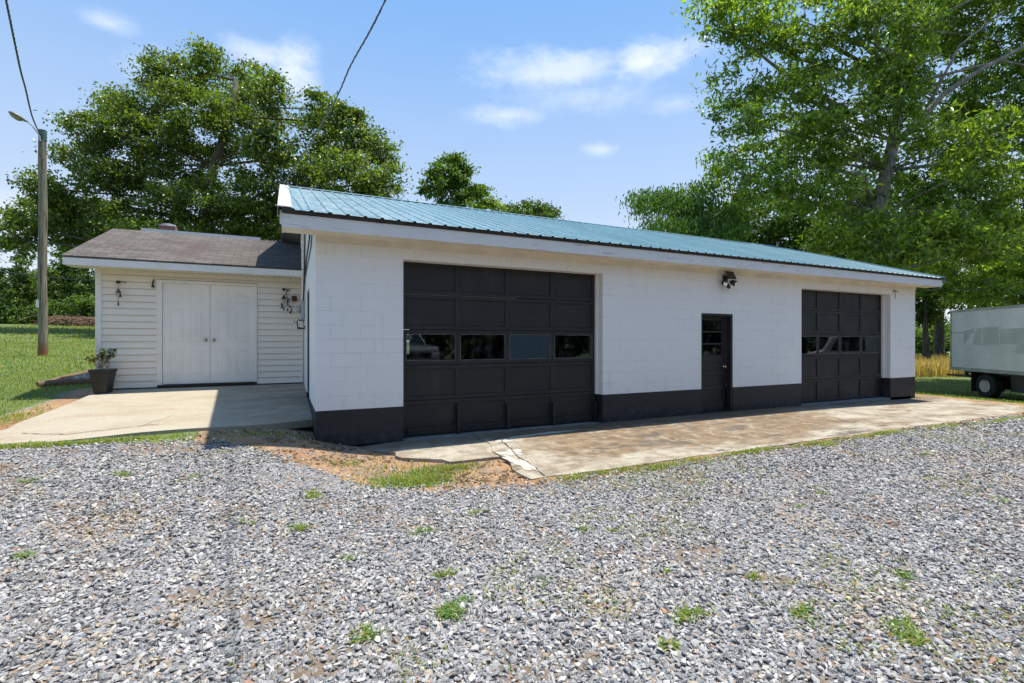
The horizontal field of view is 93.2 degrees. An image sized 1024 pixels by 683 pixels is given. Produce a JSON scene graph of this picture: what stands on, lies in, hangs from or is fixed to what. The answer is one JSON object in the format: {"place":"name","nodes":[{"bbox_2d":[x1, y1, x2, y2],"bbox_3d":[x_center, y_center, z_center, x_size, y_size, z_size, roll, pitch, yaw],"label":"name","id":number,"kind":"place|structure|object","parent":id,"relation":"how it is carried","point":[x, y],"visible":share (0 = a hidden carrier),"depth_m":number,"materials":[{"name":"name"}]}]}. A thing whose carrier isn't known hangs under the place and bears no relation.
{"place":"outdoors","nodes":[
{"label":"outdoors","id":0,"kind":"place"},
{"bbox_2d":[0,271,89,280],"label":"wire","id":1,"kind":"object","parent":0,"point":[50,277],"visible":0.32,"depth_m":27.33,"materials":[{"name":"rubber"}]},
{"bbox_2d":[64,373,89,378],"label":"bed gravel","id":2,"kind":"structure","parent":0,"point":[83,376],"depth_m":10.99,"materials":[{"name":"grey gravel"}]},
{"bbox_2d":[0,323,1023,682],"bbox_3d":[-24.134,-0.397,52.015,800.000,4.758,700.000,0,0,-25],"label":"ground","id":3,"kind":"structure","parent":0,"point":[62,399],"depth_m":3.67,"materials":[{"name":"grey gravel"}]},
{"bbox_2d":[0,259,13,283],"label":"background tree","id":4,"kind":"object","parent":3,"relation":"on","point":[3,276],"visible":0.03,"depth_m":51.24,"materials":[{"name":"green plant"}]},
{"bbox_2d":[0,290,35,323],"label":"shrub","id":5,"kind":"object","parent":3,"relation":"on","point":[8,313],"visible":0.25,"depth_m":45.63,"materials":[{"name":"green plant"}]},
{"bbox_2d":[0,235,49,298],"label":"background tree","id":6,"kind":"object","parent":3,"relation":"on","point":[23,255],"visible":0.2,"depth_m":50.04,"materials":[{"name":"green plant"}]},
{"bbox_2d":[8,111,47,355],"bbox_3d":[-16.672,-3.554,16.696,0.317,8.385,0.997,0,0,29],"label":"utility pole","id":7,"kind":"object","parent":3,"relation":"on","point":[42,301],"visible":0.97,"depth_m":16.91,"materials":[{"name":"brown wood"}]},
{"bbox_2d":[5,0,39,133],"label":"lamp cable","id":8,"kind":"object","parent":7,"relation":"attached to","point":[11,27],"visible":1,"depth_m":10.82,"materials":[{"name":"rubber"}]},
{"bbox_2d":[0,257,55,322],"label":"background tree","id":9,"kind":"object","parent":3,"relation":"on","point":[23,288],"visible":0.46,"depth_m":46.52,"materials":[{"name":"green plant"}]},
{"bbox_2d":[2,298,60,323],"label":"shrub","id":10,"kind":"object","parent":3,"relation":"on","point":[23,315],"visible":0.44,"depth_m":45.02,"materials":[{"name":"green plant"}]},
{"bbox_2d":[20,268,71,314],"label":"background tree","id":11,"kind":"object","parent":3,"relation":"on","point":[52,288],"visible":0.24,"depth_m":47.92,"materials":[{"name":"green plant"}]},
{"bbox_2d":[18,314,94,325],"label":"brush pile","id":12,"kind":"object","parent":3,"relation":"on","point":[81,320],"visible":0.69,"depth_m":43.43,"materials":[{"name":"brown wood"}]},
{"bbox_2d":[23,299,89,324],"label":"shrub","id":13,"kind":"object","parent":3,"relation":"on","point":[61,310],"visible":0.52,"depth_m":45.27,"materials":[{"name":"green plant"}]},
{"bbox_2d":[25,234,94,297],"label":"background tree","id":14,"kind":"object","parent":3,"relation":"on","point":[62,267],"visible":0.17,"depth_m":53.39,"materials":[{"name":"green plant"}]},
{"bbox_2d":[35,369,90,385],"bbox_3d":[-10.197,0.821,11.210,0.102,0.230,3.070,0,0,-23],"label":"landscape timber","id":15,"kind":"object","parent":3,"relation":"on","point":[73,374],"visible":0.37,"depth_m":11.04,"materials":[{"name":"brown wood"}]},
{"bbox_2d":[38,378,90,386],"bbox_3d":[-9.173,0.866,9.989,0.153,0.173,0.880,0,0,41],"label":"landscape timber","id":16,"kind":"object","parent":3,"relation":"on","point":[57,382],"visible":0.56,"depth_m":9.90,"materials":[{"name":"brown wood"}]},
{"bbox_2d":[60,292,94,325],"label":"shrub","id":17,"kind":"object","parent":3,"relation":"on","point":[87,302],"visible":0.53,"depth_m":45.32,"materials":[{"name":"green plant"}]},
{"bbox_2d":[61,258,94,309],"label":"background tree","id":18,"kind":"object","parent":3,"relation":"on","point":[85,287],"visible":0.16,"depth_m":48.88,"materials":[{"name":"green plant"}]},
{"bbox_2d":[106,469,135,476],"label":"weed tuft","id":19,"kind":"object","parent":3,"relation":"on","point":[123,472],"visible":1,"depth_m":4.98,"materials":[{"name":"green plant"}]},
{"bbox_2d":[0,383,312,443],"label":"concrete walk","id":20,"kind":"structure","parent":3,"relation":"on","point":[129,412],"depth_m":7.50,"materials":[{"name":"beige concrete"}]},
{"bbox_2d":[80,349,116,392],"bbox_3d":[-7.511,0.543,8.823,0.536,0.816,0.387,0,0,-25],"label":"potted plant","id":21,"kind":"object","parent":20,"relation":"on","point":[102,380],"visible":1,"depth_m":8.76,"materials":[{"name":"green plant"}]},
{"bbox_2d":[61,223,303,389],"bbox_3d":[-7.396,-0.905,11.978,3.945,4.120,5.780,0,0,-25],"label":"siding annex","id":22,"kind":"object","parent":3,"relation":"on","point":[207,310],"visible":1,"depth_m":9.78,"materials":[{"name":"white plastic"}]},
{"bbox_2d":[115,281,125,305],"bbox_3d":[-7.390,-0.893,9.140,0.166,0.477,0.092,0,0,-43],"label":"wind chime","id":23,"kind":"object","parent":22,"relation":"hanging from","point":[118,290],"visible":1,"depth_m":9.11,"materials":[{"name":"metal"}]},
{"bbox_2d":[163,283,209,383],"bbox_3d":[-6.479,-0.139,9.630,0.792,1.992,0.102,0,0,-25],"label":"door","id":24,"kind":"structure","parent":22,"relation":"in","point":[186,307],"depth_m":9.65,"materials":[{"name":"white paint"}]},
{"bbox_2d":[210,285,254,382],"bbox_3d":[-5.757,-0.139,9.971,0.793,1.992,0.102,0,0,-25],"label":"door","id":25,"kind":"structure","parent":22,"relation":"in","point":[232,308],"depth_m":9.99,"materials":[{"name":"white paint"}]},
{"bbox_2d":[281,288,288,310],"bbox_3d":[-4.848,-0.878,10.340,0.182,0.487,0.096,0,0,-41],"label":"wind chime","id":26,"kind":"object","parent":22,"relation":"hanging from","point":[283,289],"visible":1,"depth_m":10.31,"materials":[{"name":"metal"}]},
{"bbox_2d":[286,289,296,312],"bbox_3d":[-4.748,-0.844,10.409,0.218,0.518,0.080,0,0,-25],"label":"bell box","id":27,"kind":"object","parent":22,"relation":"attached to","point":[294,298],"visible":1,"depth_m":10.39,"materials":[{"name":"metal"}]},
{"bbox_2d":[164,472,204,483],"bbox_3d":[-3.327,1.393,4.947,0.180,0.056,0.454,0,0,39],"label":"weed tuft","id":28,"kind":"object","parent":3,"relation":"on","point":[191,476],"visible":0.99,"depth_m":5.01,"materials":[{"name":"green plant"}]},
{"bbox_2d":[0,31,417,254],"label":"oak tree","id":29,"kind":"object","parent":3,"relation":"on","point":[72,218],"visible":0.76,"depth_m":32.65,"materials":[{"name":"green plant"}]},
{"bbox_2d":[231,517,254,523],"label":"weed tuft","id":30,"kind":"object","parent":3,"relation":"on","point":[244,520],"visible":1,"depth_m":4.11,"materials":[{"name":"green plant"}]},
{"bbox_2d":[296,486,324,499],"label":"weed tuft","id":31,"kind":"object","parent":3,"relation":"on","point":[314,495],"visible":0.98,"depth_m":4.78,"materials":[{"name":"green plant"}]},
{"bbox_2d":[360,435,500,464],"bbox_3d":[-1.148,1.594,6.829,1.939,0.143,1.349,0,0,-25],"label":"concrete strip","id":32,"kind":"object","parent":3,"relation":"on","point":[460,449],"visible":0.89,"depth_m":6.84,"materials":[{"name":"beige concrete"}]},
{"bbox_2d":[427,594,474,621],"bbox_3d":[-0.357,1.571,2.878,0.270,0.052,0.331,0,0,13],"label":"weed tuft","id":33,"kind":"object","parent":3,"relation":"on","point":[448,612],"visible":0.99,"depth_m":2.84,"materials":[{"name":"green plant"}]},
{"bbox_2d":[410,150,496,206],"bbox_3d":[-4.768,-6.937,40.017,6.849,17.463,5.141,0,0,-25],"label":"background tree","id":34,"kind":"object","parent":3,"relation":"on","point":[457,169],"visible":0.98,"depth_m":39.41,"materials":[{"name":"green plant"}]},
{"bbox_2d":[466,508,495,515],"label":"weed tuft","id":35,"kind":"object","parent":3,"relation":"on","point":[477,511],"visible":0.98,"depth_m":4.50,"materials":[{"name":"green plant"}]},
{"bbox_2d":[465,195,507,210],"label":"background tree","id":36,"kind":"object","parent":3,"relation":"on","point":[489,203],"visible":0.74,"depth_m":42.50,"materials":[{"name":"green plant"}]},
{"bbox_2d":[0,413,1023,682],"bbox_3d":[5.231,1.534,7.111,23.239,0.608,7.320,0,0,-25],"label":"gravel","id":37,"kind":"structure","parent":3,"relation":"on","point":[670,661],"depth_m":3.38,"materials":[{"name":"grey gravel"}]},
{"bbox_2d":[9,549,38,560],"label":"weed tuft","id":38,"kind":"object","parent":37,"relation":"on","point":[22,555],"visible":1,"depth_m":3.46,"materials":[{"name":"green plant"}]},
{"bbox_2d":[13,476,44,482],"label":"weed tuft","id":39,"kind":"object","parent":37,"relation":"on","point":[23,481],"visible":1,"depth_m":4.71,"materials":[{"name":"green plant"}]},
{"bbox_2d":[285,522,312,531],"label":"weed tuft","id":40,"kind":"object","parent":37,"relation":"on","point":[301,527],"visible":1,"depth_m":4.07,"materials":[{"name":"green plant"}]},
{"bbox_2d":[337,553,353,560],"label":"weed tuft","id":41,"kind":"object","parent":37,"relation":"on","point":[347,558],"visible":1,"depth_m":3.55,"materials":[{"name":"green plant"}]},
{"bbox_2d":[346,621,393,646],"bbox_3d":[-0.768,1.570,2.609,0.239,0.051,0.251,0,0,4],"label":"weed tuft","id":42,"kind":"object","parent":37,"relation":"on","point":[362,635],"visible":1,"depth_m":2.61,"materials":[{"name":"green plant"}]},
{"bbox_2d":[404,526,438,535],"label":"weed tuft","id":43,"kind":"object","parent":37,"relation":"on","point":[420,529],"visible":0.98,"depth_m":4.06,"materials":[{"name":"green plant"}]},
{"bbox_2d":[433,567,460,577],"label":"weed tuft","id":44,"kind":"object","parent":37,"relation":"on","point":[445,574],"visible":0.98,"depth_m":3.29,"materials":[{"name":"green plant"}]},
{"bbox_2d":[657,635,682,652],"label":"weed tuft","id":45,"kind":"object","parent":37,"relation":"on","point":[668,641],"visible":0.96,"depth_m":2.52,"materials":[{"name":"green plant"}]},
{"bbox_2d":[783,600,824,623],"bbox_3d":[1.712,1.575,2.844,0.212,0.049,0.327,0,0,13],"label":"weed tuft","id":46,"kind":"object","parent":37,"relation":"on","point":[799,609],"visible":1,"depth_m":2.83,"materials":[{"name":"green plant"}]},
{"bbox_2d":[890,568,917,584],"bbox_3d":[2.678,1.587,3.302,0.288,0.053,0.177,0,0,-25],"label":"weed tuft","id":47,"kind":"object","parent":37,"relation":"on","point":[904,575],"visible":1,"depth_m":3.31,"materials":[{"name":"green plant"}]},
{"bbox_2d":[0,324,1023,413],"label":"lawn grass","id":48,"kind":"structure","parent":3,"relation":"on","point":[23,372],"depth_m":16.09,"materials":[{"name":"green plant"}]},
{"bbox_2d":[0,397,1023,491],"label":"fringe grass","id":49,"kind":"structure","parent":3,"relation":"on","point":[410,480],"depth_m":6.03,"materials":[{"name":"green plant"}]},
{"bbox_2d":[495,196,566,219],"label":"background tree","id":50,"kind":"object","parent":3,"relation":"on","point":[536,209],"visible":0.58,"depth_m":45.19,"materials":[{"name":"green plant"}]},
{"bbox_2d":[578,524,591,531],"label":"weed tuft","id":51,"kind":"object","parent":3,"relation":"on","point":[582,527],"visible":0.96,"depth_m":4.09,"materials":[{"name":"green plant"}]},
{"bbox_2d":[188,414,1018,496],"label":"leaf litter","id":52,"kind":"object","parent":3,"relation":"on","point":[505,477],"visible":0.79,"depth_m":6.06,"materials":[{"name":"brown plant"}]},
{"bbox_2d":[277,184,945,446],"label":"garage building","id":53,"kind":"structure","parent":3,"relation":"on","point":[511,321],"depth_m":8.94,"materials":[{"name":"white paint"}]},
{"bbox_2d":[294,320,304,328],"bbox_3d":[-4.381,-0.339,9.975,0.237,0.198,0.100,0,0,-25],"label":"hose hanger","id":54,"kind":"object","parent":53,"relation":"attached to","point":[297,324],"visible":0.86,"depth_m":9.96,"materials":[{"name":"metal"}]},
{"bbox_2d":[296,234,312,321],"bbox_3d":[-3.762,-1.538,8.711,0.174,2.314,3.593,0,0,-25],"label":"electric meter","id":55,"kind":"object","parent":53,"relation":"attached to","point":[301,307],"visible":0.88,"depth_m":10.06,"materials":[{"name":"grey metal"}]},
{"bbox_2d":[308,292,308,391],"bbox_3d":[-3.682,0.030,8.911,0.099,1.909,0.978,0,0,-25],"label":"side door","id":56,"kind":"structure","parent":53,"relation":"in","point":[308,292],"depth_m":9.30,"materials":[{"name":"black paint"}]},
{"bbox_2d":[284,0,385,183],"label":"service cable","id":57,"kind":"object","parent":53,"relation":"attached to","point":[371,28],"visible":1,"depth_m":5.79,"materials":[{"name":"rubber"}]},
{"bbox_2d":[407,329,410,354],"bbox_3d":[-4.011,-0.045,16.581,1.100,1.100,0.050,0,0,-25],"label":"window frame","id":58,"kind":"structure","parent":53,"relation":"in","point":[409,329],"depth_m":16.79,"materials":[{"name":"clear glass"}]},
{"bbox_2d":[403,262,596,436],"bbox_3d":[-0.070,0.107,8.291,3.660,2.797,0.111,0,0,-25],"label":"garage door","id":59,"kind":"structure","parent":53,"relation":"in","point":[536,322],"depth_m":8.24,"materials":[{"name":"black paint"}]},
{"bbox_2d":[701,313,731,413],"bbox_3d":[4.275,0.481,10.238,0.916,2.098,0.202,0,0,-25],"label":"entry door","id":60,"kind":"structure","parent":53,"relation":"in","point":[713,366],"depth_m":10.35,"materials":[{"name":"black paint"}]},
{"bbox_2d":[721,271,737,288],"bbox_3d":[4.538,-1.272,10.150,0.420,0.373,0.206,0,0,-25],"label":"solar flood light","id":61,"kind":"object","parent":53,"relation":"attached to","point":[730,275],"visible":1,"depth_m":10.11,"materials":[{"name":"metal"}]},
{"bbox_2d":[801,289,881,402],"bbox_3d":[8.328,0.105,12.299,3.644,2.794,0.038,0,0,-25],"label":"garage door","id":62,"kind":"structure","parent":53,"relation":"in","point":[841,334],"depth_m":12.28,"materials":[{"name":"black paint"}]},
{"bbox_2d":[667,603,716,624],"bbox_3d":[1.038,1.565,2.812,0.366,0.050,0.227,0,0,-25],"label":"weed tuft","id":63,"kind":"object","parent":3,"relation":"on","point":[684,610],"visible":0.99,"depth_m":2.79,"materials":[{"name":"green plant"}]},
{"bbox_2d":[616,177,772,242],"bbox_3d":[8.770,-2.938,23.858,7.103,9.970,6.847,0,0,29],"label":"tree","id":64,"kind":"object","parent":3,"relation":"on","point":[688,213],"visible":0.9,"depth_m":23.23,"materials":[{"name":"green plant"}]},
{"bbox_2d":[476,397,1023,479],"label":"concrete apron","id":65,"kind":"object","parent":3,"relation":"on","point":[606,445],"visible":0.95,"depth_m":8.22,"materials":[{"name":"beige concrete"}]},
{"bbox_2d":[491,429,580,471],"bbox_3d":[0.262,1.546,7.265,1.178,0.062,2.691,0,0,20],"label":"mortar patch","id":66,"kind":"object","parent":65,"relation":"on","point":[525,465],"visible":1,"depth_m":6.65,"materials":[{"name":"grey concrete"}]},
{"bbox_2d":[705,188,797,247],"bbox_3d":[18.062,-5.103,37.842,7.152,14.627,8.067,0,0,-38],"label":"background tree","id":67,"kind":"object","parent":3,"relation":"on","point":[773,229],"visible":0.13,"depth_m":35.76,"materials":[{"name":"green plant"}]},
{"bbox_2d":[745,570,765,580],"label":"weed tuft","id":68,"kind":"object","parent":3,"relation":"on","point":[752,575],"visible":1,"depth_m":3.26,"materials":[{"name":"green plant"}]},
{"bbox_2d":[738,181,864,258],"bbox_3d":[20.863,-4.934,35.978,9.101,14.331,7.670,0,0,-5],"label":"background tree","id":69,"kind":"object","parent":3,"relation":"on","point":[796,232],"visible":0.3,"depth_m":35.35,"materials":[{"name":"green plant"}]},
{"bbox_2d":[670,0,1023,307],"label":"shade tree","id":70,"kind":"object","parent":3,"relation":"on","point":[895,82],"visible":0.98,"depth_m":19.86,"materials":[{"name":"green plant"}]},
{"bbox_2d":[815,187,903,260],"bbox_3d":[27.325,-5.192,38.066,10.669,14.862,7.800,0,0,-25],"label":"background tree","id":71,"kind":"object","parent":3,"relation":"on","point":[845,199],"visible":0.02,"depth_m":36.87,"materials":[{"name":"green plant"}]},
{"bbox_2d":[866,615,938,652],"bbox_3d":[2.163,1.580,2.644,0.398,0.047,0.319,0,0,-25],"label":"weed tuft","id":72,"kind":"object","parent":3,"relation":"on","point":[906,634],"visible":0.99,"depth_m":2.62,"materials":[{"name":"green plant"}]},
{"bbox_2d":[863,210,979,314],"bbox_3d":[29.818,-3.872,36.324,7.603,12.264,7.659,0,0,-25],"label":"background tree","id":73,"kind":"object","parent":3,"relation":"on","point":[952,305],"visible":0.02,"depth_m":34.71,"materials":[{"name":"green plant"}]},
{"bbox_2d":[889,166,973,356],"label":"background tree","id":74,"kind":"object","parent":3,"relation":"on","point":[939,341],"visible":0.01,"depth_m":41.76,"materials":[{"name":"green plant"}]},
{"bbox_2d":[915,304,949,356],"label":"shrub","id":75,"kind":"object","parent":3,"relation":"on","point":[918,340],"visible":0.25,"depth_m":55.15,"materials":[{"name":"green plant"}]},
{"bbox_2d":[915,284,957,359],"bbox_3d":[29.293,-1.154,33.964,2.966,6.841,3.486,0,0,-25],"label":"background tree","id":76,"kind":"object","parent":3,"relation":"on","point":[928,309],"visible":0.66,"depth_m":33.79,"materials":[{"name":"green plant"}]},
{"bbox_2d":[945,261,988,308],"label":"background tree","id":77,"kind":"object","parent":3,"relation":"on","point":[964,280],"visible":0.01,"depth_m":43.77,"materials":[{"name":"green plant"}]},
{"bbox_2d":[946,304,1023,397],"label":"box truck","id":78,"kind":"object","parent":3,"relation":"on","point":[987,348],"visible":0.99,"depth_m":16.45,"materials":[{"name":"paint"}]},
{"bbox_2d":[950,206,1023,308],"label":"background tree","id":79,"kind":"object","parent":3,"relation":"on","point":[979,305],"visible":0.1,"depth_m":36.91,"materials":[{"name":"green plant"}]},
{"bbox_2d":[982,176,1023,306],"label":"background tree","id":80,"kind":"object","parent":3,"relation":"on","point":[1020,298],"visible":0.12,"depth_m":31.91,"materials":[{"name":"green plant"}]},
{"bbox_2d":[0,0,1023,341],"label":"sky","id":81,"kind":"structure","parent":0,"point":[575,105],"materials":[{"name":"blue"}]},
{"bbox_2d":[915,353,970,376],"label":"tall dry grass","id":82,"kind":"structure","parent":0,"point":[936,366],"depth_m":26.70,"materials":[{"name":"yellow plant"}]}
]}

